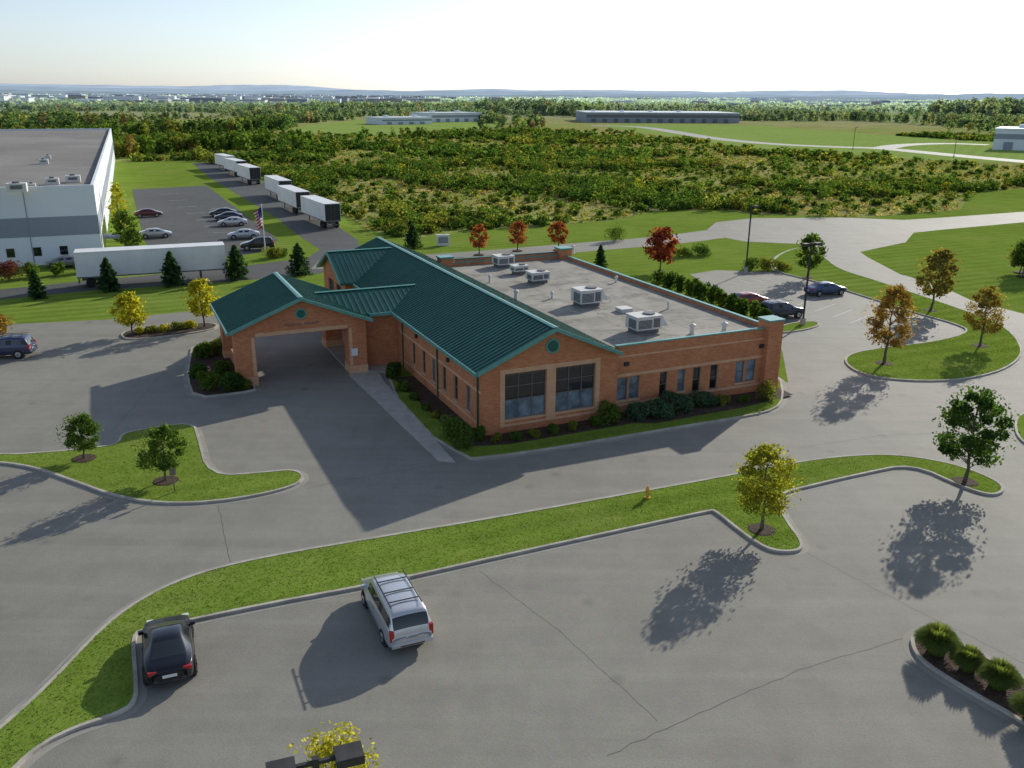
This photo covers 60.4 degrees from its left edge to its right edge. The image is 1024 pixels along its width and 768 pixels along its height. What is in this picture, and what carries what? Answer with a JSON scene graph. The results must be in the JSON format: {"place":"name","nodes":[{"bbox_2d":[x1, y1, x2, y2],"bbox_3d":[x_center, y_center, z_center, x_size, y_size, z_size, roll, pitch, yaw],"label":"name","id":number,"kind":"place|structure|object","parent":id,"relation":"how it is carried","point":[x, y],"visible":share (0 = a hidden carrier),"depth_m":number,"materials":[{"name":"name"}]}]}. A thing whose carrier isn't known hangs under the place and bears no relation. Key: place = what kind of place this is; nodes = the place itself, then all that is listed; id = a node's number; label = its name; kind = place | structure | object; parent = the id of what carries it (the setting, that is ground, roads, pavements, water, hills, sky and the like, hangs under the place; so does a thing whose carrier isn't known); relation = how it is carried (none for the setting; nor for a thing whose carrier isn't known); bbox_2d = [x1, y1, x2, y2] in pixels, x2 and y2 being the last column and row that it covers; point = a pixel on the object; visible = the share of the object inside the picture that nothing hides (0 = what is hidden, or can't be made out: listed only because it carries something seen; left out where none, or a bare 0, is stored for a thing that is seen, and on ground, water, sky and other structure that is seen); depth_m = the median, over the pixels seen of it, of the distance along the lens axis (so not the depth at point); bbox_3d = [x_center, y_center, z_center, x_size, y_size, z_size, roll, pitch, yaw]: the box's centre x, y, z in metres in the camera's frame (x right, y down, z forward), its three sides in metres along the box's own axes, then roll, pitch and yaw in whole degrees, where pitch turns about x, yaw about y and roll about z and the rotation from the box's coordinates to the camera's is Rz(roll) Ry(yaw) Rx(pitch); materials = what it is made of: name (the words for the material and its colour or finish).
{"place":"outdoors","nodes":[
{"label":"outdoors","id":0,"kind":"place"},
{"bbox_2d":[0,163,358,298],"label":"driveway","id":1,"kind":"structure","parent":0,"point":[312,231],"depth_m":130.98,"materials":[{"name":"asphalt"}]},
{"bbox_2d":[73,241,225,287],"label":"semi trailer","id":2,"kind":"object","parent":1,"relation":"on","point":[148,259],"visible":0.85,"depth_m":100.44,"materials":[{"name":"white metal"}]},
{"bbox_2d":[223,158,245,175],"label":"semi trailer","id":3,"kind":"object","parent":1,"relation":"on","point":[230,164],"visible":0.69,"depth_m":233.75,"materials":[{"name":"white metal"}]},
{"bbox_2d":[236,163,260,183],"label":"semi trailer","id":4,"kind":"object","parent":1,"relation":"on","point":[250,172],"visible":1,"depth_m":211.26,"materials":[{"name":"white metal"}]},
{"bbox_2d":[264,175,291,199],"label":"semi trailer","id":5,"kind":"object","parent":1,"relation":"on","point":[272,182],"visible":0.56,"depth_m":183.28,"materials":[{"name":"white metal"}]},
{"bbox_2d":[277,185,309,213],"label":"semi trailer","id":6,"kind":"object","parent":1,"relation":"on","point":[290,195],"visible":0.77,"depth_m":162.22,"materials":[{"name":"white metal"}]},
{"bbox_2d":[300,195,340,227],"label":"semi trailer","id":7,"kind":"object","parent":1,"relation":"on","point":[325,211],"visible":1,"depth_m":144.36,"materials":[{"name":"white metal"}]},
{"bbox_2d":[132,186,277,256],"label":"car park","id":8,"kind":"structure","parent":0,"point":[181,220],"depth_m":153.99,"materials":[{"name":"asphalt"}]},
{"bbox_2d":[139,228,171,238],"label":"parked sedan","id":9,"kind":"object","parent":8,"relation":"on","point":[153,232],"visible":0.88,"depth_m":132.61,"materials":[{"name":"paint"}]},
{"bbox_2d":[227,229,259,239],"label":"parked sedan","id":10,"kind":"object","parent":8,"relation":"on","point":[241,233],"visible":0.96,"depth_m":132.43,"materials":[{"name":"paint"}]},
{"bbox_2d":[240,235,274,250],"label":"parked suv","id":11,"kind":"object","parent":8,"relation":"on","point":[256,242],"visible":0.92,"depth_m":122.92,"materials":[{"name":"paint"}]},
{"bbox_2d":[321,338,387,372],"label":"entrance pavement","id":12,"kind":"structure","parent":0,"point":[338,353],"depth_m":72.94,"materials":[{"name":"concrete"}]},
{"bbox_2d":[287,120,496,134],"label":"lawn","id":13,"kind":"structure","parent":0,"point":[346,127],"depth_m":581.21,"materials":[{"name":"plant"}]},
{"bbox_2d":[410,110,481,121],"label":"distant white building","id":14,"kind":"structure","parent":13,"relation":"on","point":[457,116],"depth_m":693.16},
{"bbox_2d":[365,115,431,124],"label":"distant white building","id":15,"kind":"structure","parent":0,"point":[394,120],"depth_m":632.01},
{"bbox_2d":[349,372,454,462],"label":"concrete walkway","id":16,"kind":"structure","parent":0,"point":[376,388],"depth_m":61.11,"materials":[{"name":"concrete"}]},
{"bbox_2d":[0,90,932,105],"bbox_3d":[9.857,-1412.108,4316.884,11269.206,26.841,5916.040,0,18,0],"label":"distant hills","id":17,"kind":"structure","parent":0,"point":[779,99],"depth_m":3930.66,"materials":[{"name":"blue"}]},
{"bbox_2d":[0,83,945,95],"bbox_3d":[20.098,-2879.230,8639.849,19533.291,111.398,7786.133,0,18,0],"label":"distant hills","id":18,"kind":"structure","parent":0,"point":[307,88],"depth_m":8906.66,"materials":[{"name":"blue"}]},
{"bbox_2d":[0,212,1023,767],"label":"asphalt drive and parking","id":19,"kind":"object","parent":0,"point":[674,626],"visible":0.78,"depth_m":40.19,"materials":[{"name":"asphalt"}]},
{"bbox_2d":[0,333,37,358],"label":"parked suv","id":20,"kind":"object","parent":19,"relation":"on","point":[17,346],"visible":1,"depth_m":72.31,"materials":[{"name":"paint"}]},
{"bbox_2d":[0,423,308,506],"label":"kerbed grass island","id":21,"kind":"structure","parent":19,"relation":"on","point":[194,435],"depth_m":50.47,"materials":[{"name":"plant"}]},
{"bbox_2d":[138,613,197,685],"bbox_3d":[-13.310,10.108,34.068,2.100,1.403,4.060,-7,20,-21],"label":"parked coupe","id":22,"kind":"object","parent":19,"relation":"on","point":[168,652],"visible":1,"depth_m":33.06,"materials":[{"name":"paint"}]},
{"bbox_2d":[118,323,219,340],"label":"planted island","id":23,"kind":"structure","parent":19,"relation":"on","point":[157,334],"depth_m":80.17,"materials":[{"name":"soil"}]},
{"bbox_2d":[71,239,1023,535],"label":"mulch rings","id":24,"kind":"object","parent":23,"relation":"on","point":[753,527],"visible":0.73,"depth_m":50.29,"materials":[{"name":"soil"}]},
{"bbox_2d":[54,412,104,457],"bbox_3d":[-25.622,3.098,52.281,2.658,2.864,2.776,0,18,0],"label":"green maple tree","id":25,"kind":"object","parent":24,"relation":"on","point":[86,425],"visible":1,"depth_m":51.81,"materials":[{"name":"green plant"}]},
{"bbox_2d":[105,182,129,238],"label":"yellow maple tree","id":26,"kind":"object","parent":24,"relation":"on","point":[115,189],"visible":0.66,"depth_m":128.33,"materials":[{"name":"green plant"}]},
{"bbox_2d":[108,208,141,243],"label":"green maple tree","id":27,"kind":"object","parent":24,"relation":"on","point":[124,218],"visible":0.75,"depth_m":117.24,"materials":[{"name":"green plant"}]},
{"bbox_2d":[106,291,149,333],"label":"yellow maple tree","id":28,"kind":"object","parent":24,"relation":"on","point":[127,302],"visible":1,"depth_m":78.64,"materials":[{"name":"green plant"}]},
{"bbox_2d":[120,228,143,245],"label":"green maple tree","id":29,"kind":"object","parent":24,"relation":"on","point":[130,232],"visible":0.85,"depth_m":115.45,"materials":[{"name":"green plant"}]},
{"bbox_2d":[131,422,191,480],"bbox_3d":[-19.586,3.869,49.209,2.992,3.395,3.008,11,21,29],"label":"green maple tree","id":30,"kind":"object","parent":24,"relation":"on","point":[161,434],"visible":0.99,"depth_m":48.72,"materials":[{"name":"green plant"}]},
{"bbox_2d":[181,277,220,326],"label":"yellow maple tree","id":31,"kind":"object","parent":24,"relation":"on","point":[196,286],"visible":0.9,"depth_m":80.94,"materials":[{"name":"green plant"}]},
{"bbox_2d":[468,223,490,253],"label":"red maple tree","id":32,"kind":"object","parent":24,"relation":"on","point":[479,229],"visible":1,"depth_m":119.65,"materials":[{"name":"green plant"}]},
{"bbox_2d":[506,220,528,249],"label":"red maple tree","id":33,"kind":"object","parent":24,"relation":"on","point":[519,225],"visible":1,"depth_m":122.86,"materials":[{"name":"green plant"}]},
{"bbox_2d":[546,220,569,245],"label":"red maple tree","id":34,"kind":"object","parent":24,"relation":"on","point":[558,226],"visible":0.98,"depth_m":123.61,"materials":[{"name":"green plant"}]},
{"bbox_2d":[641,226,680,268],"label":"red maple tree","id":35,"kind":"object","parent":24,"relation":"on","point":[658,237],"visible":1,"depth_m":108.43,"materials":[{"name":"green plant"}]},
{"bbox_2d":[730,441,804,529],"bbox_3d":[12.735,5.188,43.859,3.617,4.653,3.693,0,18,0],"label":"yellow maple tree","id":36,"kind":"object","parent":24,"relation":"on","point":[756,494],"visible":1,"depth_m":43.35,"materials":[{"name":"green plant"}]},
{"bbox_2d":[793,232,828,276],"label":"green maple tree","id":37,"kind":"object","parent":24,"relation":"on","point":[817,258],"visible":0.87,"depth_m":105.45,"materials":[{"name":"green plant"}]},
{"bbox_2d":[861,284,921,362],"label":"orange maple tree","id":38,"kind":"object","parent":24,"relation":"on","point":[881,313],"visible":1,"depth_m":71.14,"materials":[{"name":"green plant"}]},
{"bbox_2d":[962,285,1010,345],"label":"orange maple tree","id":39,"kind":"object","parent":24,"relation":"on","point":[985,304],"visible":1,"depth_m":76.74,"materials":[{"name":"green plant"}]},
{"bbox_2d":[1007,239,1023,275],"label":"green maple tree","id":40,"kind":"object","parent":24,"relation":"on","point":[1016,254],"visible":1,"depth_m":108.08,"materials":[{"name":"green plant"}]},
{"bbox_2d":[183,340,260,398],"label":"canopy planting bed","id":41,"kind":"object","parent":19,"relation":"on","point":[192,387],"visible":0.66,"depth_m":66.40,"materials":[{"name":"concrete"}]},
{"bbox_2d":[191,340,212,358],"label":"shrub","id":42,"kind":"object","parent":41,"relation":"on","point":[203,349],"visible":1,"depth_m":72.44,"materials":[{"name":"green plant"}]},
{"bbox_2d":[195,370,219,390],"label":"shrub","id":43,"kind":"object","parent":41,"relation":"on","point":[209,380],"visible":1,"depth_m":64.55,"materials":[{"name":"green plant"}]},
{"bbox_2d":[218,371,244,391],"bbox_3d":[-20.587,-0.208,64.759,1.878,1.562,1.816,0,18,0],"label":"shrub","id":44,"kind":"object","parent":41,"relation":"on","point":[228,381],"visible":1,"depth_m":64.48,"materials":[{"name":"green plant"}]},
{"bbox_2d":[265,740,364,767],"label":"street lamp","id":45,"kind":"object","parent":19,"relation":"on","point":[350,754],"visible":1,"depth_m":18.17,"materials":[{"name":"metal"}]},
{"bbox_2d":[286,720,383,767],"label":"yellow maple tree","id":46,"kind":"object","parent":19,"relation":"on","point":[327,747],"visible":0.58,"depth_m":22.64,"materials":[{"name":"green plant"}]},
{"bbox_2d":[361,570,433,649],"bbox_3d":[-4.899,9.062,36.646,2.140,1.910,5.075,-7,20,-22],"label":"parked minivan","id":47,"kind":"object","parent":19,"relation":"on","point":[393,602],"visible":1,"depth_m":34.93,"materials":[{"name":"paint"}]},
{"bbox_2d":[219,248,783,435],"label":"brick walls","id":48,"kind":"structure","parent":19,"relation":"on","point":[377,340],"depth_m":63.16,"materials":[{"name":"brick"}]},
{"bbox_2d":[209,237,785,377],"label":"metal roof","id":49,"kind":"structure","parent":48,"relation":"on","point":[473,327],"depth_m":68.04,"materials":[{"name":"metal"}]},
{"bbox_2d":[295,308,764,425],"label":"vents and fittings","id":50,"kind":"object","parent":48,"relation":"attached to","point":[552,345],"visible":0.94,"depth_m":62.67,"materials":[{"name":"green metal"}]},
{"bbox_2d":[329,278,755,421],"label":"windows","id":51,"kind":"structure","parent":48,"relation":"attached to","point":[524,393],"depth_m":58.54,"materials":[{"name":"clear glass"}]},
{"bbox_2d":[451,258,756,347],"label":"flat roof","id":52,"kind":"structure","parent":48,"relation":"attached to","point":[604,321],"depth_m":73.01,"materials":[{"name":"concrete"}]},
{"bbox_2d":[491,253,514,267],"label":"rooftop hvac unit","id":53,"kind":"object","parent":52,"relation":"on","point":[502,260],"visible":0.99,"depth_m":87.44,"materials":[{"name":"paint"}]},
{"bbox_2d":[525,269,549,283],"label":"rooftop hvac unit","id":54,"kind":"object","parent":52,"relation":"on","point":[538,276],"visible":1,"depth_m":80.11,"materials":[{"name":"paint"}]},
{"bbox_2d":[571,285,607,307],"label":"rooftop hvac unit","id":55,"kind":"object","parent":52,"relation":"on","point":[587,296],"visible":1,"depth_m":71.42,"materials":[{"name":"paint"}]},
{"bbox_2d":[625,310,667,334],"bbox_3d":[9.818,-4.538,64.142,2.680,1.400,1.660,-8,20,-23],"label":"rooftop hvac unit","id":56,"kind":"object","parent":52,"relation":"on","point":[643,322],"visible":1,"depth_m":63.50,"materials":[{"name":"paint"}]},
{"bbox_2d":[0,297,1019,767],"bbox_3d":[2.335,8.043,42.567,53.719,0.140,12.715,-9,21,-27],"label":"kerbed grass verge","id":57,"kind":"structure","parent":19,"relation":"on","point":[136,688],"depth_m":41.28,"materials":[{"name":"plant"}]},
{"bbox_2d":[930,385,1021,481],"bbox_3d":[25.965,2.892,49.555,4.674,5.654,4.403,10,20,26],"label":"green maple tree","id":58,"kind":"object","parent":57,"relation":"on","point":[958,413],"visible":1,"depth_m":48.68,"materials":[{"name":"green plant"}]},
{"bbox_2d":[114,365,1008,755],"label":"asphalt seams","id":59,"kind":"object","parent":19,"relation":"on","point":[588,657],"visible":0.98,"depth_m":35.10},
{"bbox_2d":[383,366,786,461],"bbox_3d":[4.922,-0.897,69.784,30.118,0.140,27.839,-7,20,-22],"label":"planting bed","id":60,"kind":"object","parent":19,"relation":"on","point":[630,433],"visible":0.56,"depth_m":57.67,"materials":[{"name":"green plant"}]},
{"bbox_2d":[385,361,401,378],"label":"shrub","id":61,"kind":"object","parent":60,"relation":"on","point":[392,369],"visible":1,"depth_m":67.70,"materials":[{"name":"green plant"}]},
{"bbox_2d":[438,413,474,451],"bbox_3d":[-3.406,2.884,54.209,2.303,2.500,1.692,0,18,0],"label":"shrub","id":62,"kind":"object","parent":60,"relation":"on","point":[454,423],"visible":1,"depth_m":53.95,"materials":[{"name":"green plant"}]},
{"bbox_2d":[395,376,792,445],"bbox_3d":[6.095,0.345,65.850,26.694,0.001,16.072,-7,20,-21],"label":"mulch bed","id":63,"kind":"object","parent":60,"relation":"on","point":[427,395],"visible":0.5,"depth_m":60.65,"materials":[{"name":"soil"}]},
{"bbox_2d":[596,400,621,426],"bbox_3d":[6.531,1.911,58.861,1.791,1.622,2.106,0,18,0],"label":"shrub","id":64,"kind":"object","parent":63,"relation":"on","point":[612,413],"visible":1,"depth_m":58.51,"materials":[{"name":"green plant"}]},
{"bbox_2d":[624,401,654,420],"bbox_3d":[8.607,1.760,59.917,2.131,1.316,1.879,-11,21,-31],"label":"shrub","id":65,"kind":"object","parent":63,"relation":"on","point":[636,410],"visible":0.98,"depth_m":59.47,"materials":[{"name":"green plant"}]},
{"bbox_2d":[644,398,674,418],"bbox_3d":[10.050,1.660,60.042,2.094,1.400,2.068,0,18,0],"label":"shrub","id":66,"kind":"object","parent":63,"relation":"on","point":[661,408],"visible":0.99,"depth_m":59.63,"materials":[{"name":"green plant"}]},
{"bbox_2d":[660,390,694,414],"bbox_3d":[11.522,1.247,61.185,2.470,1.486,2.810,0,18,0],"label":"shrub","id":67,"kind":"object","parent":63,"relation":"on","point":[683,400],"visible":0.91,"depth_m":60.84,"materials":[{"name":"green plant"}]},
{"bbox_2d":[688,390,718,406],"bbox_3d":[13.575,1.097,62.248,2.181,1.172,1.829,0,18,0],"label":"shrub","id":68,"kind":"object","parent":63,"relation":"on","point":[704,398],"visible":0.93,"depth_m":62.05,"materials":[{"name":"green plant"}]},
{"bbox_2d":[754,379,776,401],"bbox_3d":[18.366,0.470,63.469,1.582,1.656,1.674,0,18,0],"label":"shrub","id":69,"kind":"object","parent":63,"relation":"on","point":[769,391],"visible":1,"depth_m":63.34,"materials":[{"name":"green plant"}]},
{"bbox_2d":[761,298,802,318],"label":"parked suv","id":70,"kind":"object","parent":19,"relation":"on","point":[779,308],"visible":0.67,"depth_m":86.75,"materials":[{"name":"paint"}]},
{"bbox_2d":[783,321,821,333],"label":"lamp island","id":71,"kind":"structure","parent":19,"relation":"on","point":[793,327],"depth_m":83.97,"materials":[{"name":"green plant"}]},
{"bbox_2d":[800,242,821,324],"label":"street lamp","id":72,"kind":"object","parent":71,"relation":"on","point":[802,320],"visible":1,"depth_m":83.41,"materials":[{"name":"metal"}]},
{"bbox_2d":[804,281,847,296],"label":"parked sedan","id":73,"kind":"object","parent":19,"relation":"on","point":[819,289],"visible":0.96,"depth_m":97.31,"materials":[{"name":"paint"}]},
{"bbox_2d":[771,248,1023,382],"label":"grass peninsula","id":74,"kind":"object","parent":19,"relation":"on","point":[827,269],"depth_m":76.81,"materials":[{"name":"plant"}]},
{"bbox_2d":[914,247,963,309],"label":"autumn maple tree","id":75,"kind":"object","parent":74,"relation":"on","point":[936,260],"visible":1,"depth_m":88.95,"materials":[{"name":"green plant"}]},
{"bbox_2d":[902,629,1023,731],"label":"mulch island","id":76,"kind":"structure","parent":19,"relation":"on","point":[973,687],"depth_m":33.15,"materials":[{"name":"concrete"}]},
{"bbox_2d":[0,161,1023,381],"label":"lawn","id":77,"kind":"structure","parent":0,"point":[981,252],"depth_m":127.37,"materials":[{"name":"green plant"}]},
{"bbox_2d":[0,259,24,280],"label":"shrub","id":78,"kind":"object","parent":77,"relation":"on","point":[6,266],"visible":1,"depth_m":101.91,"materials":[{"name":"red plant"}]},
{"bbox_2d":[27,269,49,299],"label":"pine tree","id":79,"kind":"object","parent":77,"relation":"on","point":[36,288],"visible":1,"depth_m":93.09,"materials":[{"name":"green plant"}]},
{"bbox_2d":[0,128,119,266],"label":"white warehouse","id":80,"kind":"structure","parent":77,"relation":"on","point":[55,184],"depth_m":113.27,"materials":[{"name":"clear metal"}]},
{"bbox_2d":[95,257,121,293],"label":"pine tree","id":81,"kind":"object","parent":77,"relation":"on","point":[108,281],"visible":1,"depth_m":96.55,"materials":[{"name":"green plant"}]},
{"bbox_2d":[159,250,187,287],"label":"pine tree","id":82,"kind":"object","parent":77,"relation":"on","point":[170,270],"visible":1,"depth_m":99.53,"materials":[{"name":"green plant"}]},
{"bbox_2d":[222,245,250,281],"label":"pine tree","id":83,"kind":"object","parent":77,"relation":"on","point":[235,258],"visible":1,"depth_m":103.14,"materials":[{"name":"green plant"}]},
{"bbox_2d":[284,242,316,277],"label":"pine tree","id":84,"kind":"object","parent":77,"relation":"on","point":[298,261],"visible":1,"depth_m":105.74,"materials":[{"name":"green plant"}]},
{"bbox_2d":[403,223,423,248],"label":"pine tree","id":85,"kind":"object","parent":77,"relation":"on","point":[411,240],"visible":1,"depth_m":125.21,"materials":[{"name":"green plant"}]},
{"bbox_2d":[693,281,711,299],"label":"hedge shrub","id":86,"kind":"object","parent":77,"relation":"on","point":[700,290],"visible":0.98,"depth_m":94.93,"materials":[{"name":"green plant"}]},
{"bbox_2d":[734,298,748,314],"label":"hedge shrub","id":87,"kind":"object","parent":77,"relation":"on","point":[742,305],"visible":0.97,"depth_m":88.16,"materials":[{"name":"green plant"}]},
{"bbox_2d":[0,104,1023,237],"bbox_3d":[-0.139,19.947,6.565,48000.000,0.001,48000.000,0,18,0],"label":"ground terrain","id":88,"kind":"structure","parent":0,"point":[892,127],"depth_m":264.85,"materials":[{"name":"plant"}]},
{"bbox_2d":[0,93,959,107],"bbox_3d":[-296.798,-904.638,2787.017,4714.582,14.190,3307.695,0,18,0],"label":"distant town","id":89,"kind":"object","parent":88,"relation":"on","point":[162,98],"visible":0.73,"depth_m":1728.64,"materials":[{"name":"concrete"}]},
{"bbox_2d":[0,126,1023,236],"bbox_3d":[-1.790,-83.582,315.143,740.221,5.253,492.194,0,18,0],"label":"shrub thicket","id":90,"kind":"object","parent":88,"relation":"on","point":[545,154],"visible":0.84,"depth_m":228.57,"materials":[{"name":"green plant"}]},
{"bbox_2d":[0,93,1023,156],"bbox_3d":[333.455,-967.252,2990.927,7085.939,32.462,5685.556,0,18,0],"label":"distant woods","id":91,"kind":"object","parent":88,"relation":"on","point":[988,114],"visible":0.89,"depth_m":793.54,"materials":[{"name":"green plant"}]},
{"bbox_2d":[0,85,1023,99],"bbox_3d":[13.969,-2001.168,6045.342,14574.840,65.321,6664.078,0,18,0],"label":"distant hills","id":92,"kind":"structure","parent":0,"point":[982,96],"depth_m":5732.26,"materials":[{"name":"blue"}]},
{"bbox_2d":[0,0,1023,93],"label":"sky","id":93,"kind":"structure","parent":0,"point":[905,46],"materials":[{"name":"white"}]},
{"bbox_2d":[312,230,723,268],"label":"road","id":94,"kind":"structure","parent":0,"point":[704,235],"depth_m":128.47,"materials":[{"name":"asphalt"}]},
{"bbox_2d":[575,110,739,122],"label":"distant warehouse","id":95,"kind":"structure","parent":0,"point":[651,116],"depth_m":710.54,"materials":[{"name":"metal"}]},
{"bbox_2d":[593,125,1023,162],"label":"road","id":96,"kind":"structure","parent":0,"point":[903,150],"depth_m":390.21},
{"bbox_2d":[606,124,1023,162],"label":"lawn","id":97,"kind":"structure","parent":0,"point":[780,135],"depth_m":444.30,"materials":[{"name":"plant"}]},
{"bbox_2d":[992,124,1023,150],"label":"distant office","id":98,"kind":"structure","parent":97,"relation":"on","point":[1008,138],"depth_m":371.04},
{"bbox_2d":[872,143,989,148],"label":"road","id":99,"kind":"structure","parent":0,"point":[894,146],"depth_m":409.80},
{"bbox_2d":[913,620,962,656],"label":"ornamental grass","id":100,"kind":"object","parent":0,"point":[938,639],"depth_m":34.40,"materials":[{"name":"green plant"}]},
{"bbox_2d":[948,643,986,672],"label":"ornamental grass","id":101,"kind":"object","parent":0,"point":[968,658],"depth_m":33.51,"materials":[{"name":"green plant"}]},
{"bbox_2d":[975,657,1023,691],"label":"ornamental grass","id":102,"kind":"object","parent":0,"point":[998,674],"depth_m":32.43,"materials":[{"name":"green plant"}]},
{"bbox_2d":[1007,689,1023,717],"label":"ornamental grass","id":103,"kind":"object","parent":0,"point":[1017,700],"depth_m":31.02,"materials":[{"name":"green plant"}]},
{"bbox_2d":[1010,411,1023,445],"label":"kerbed grass island","id":104,"kind":"structure","parent":0,"point":[1018,436],"depth_m":58.52,"materials":[{"name":"plant"}]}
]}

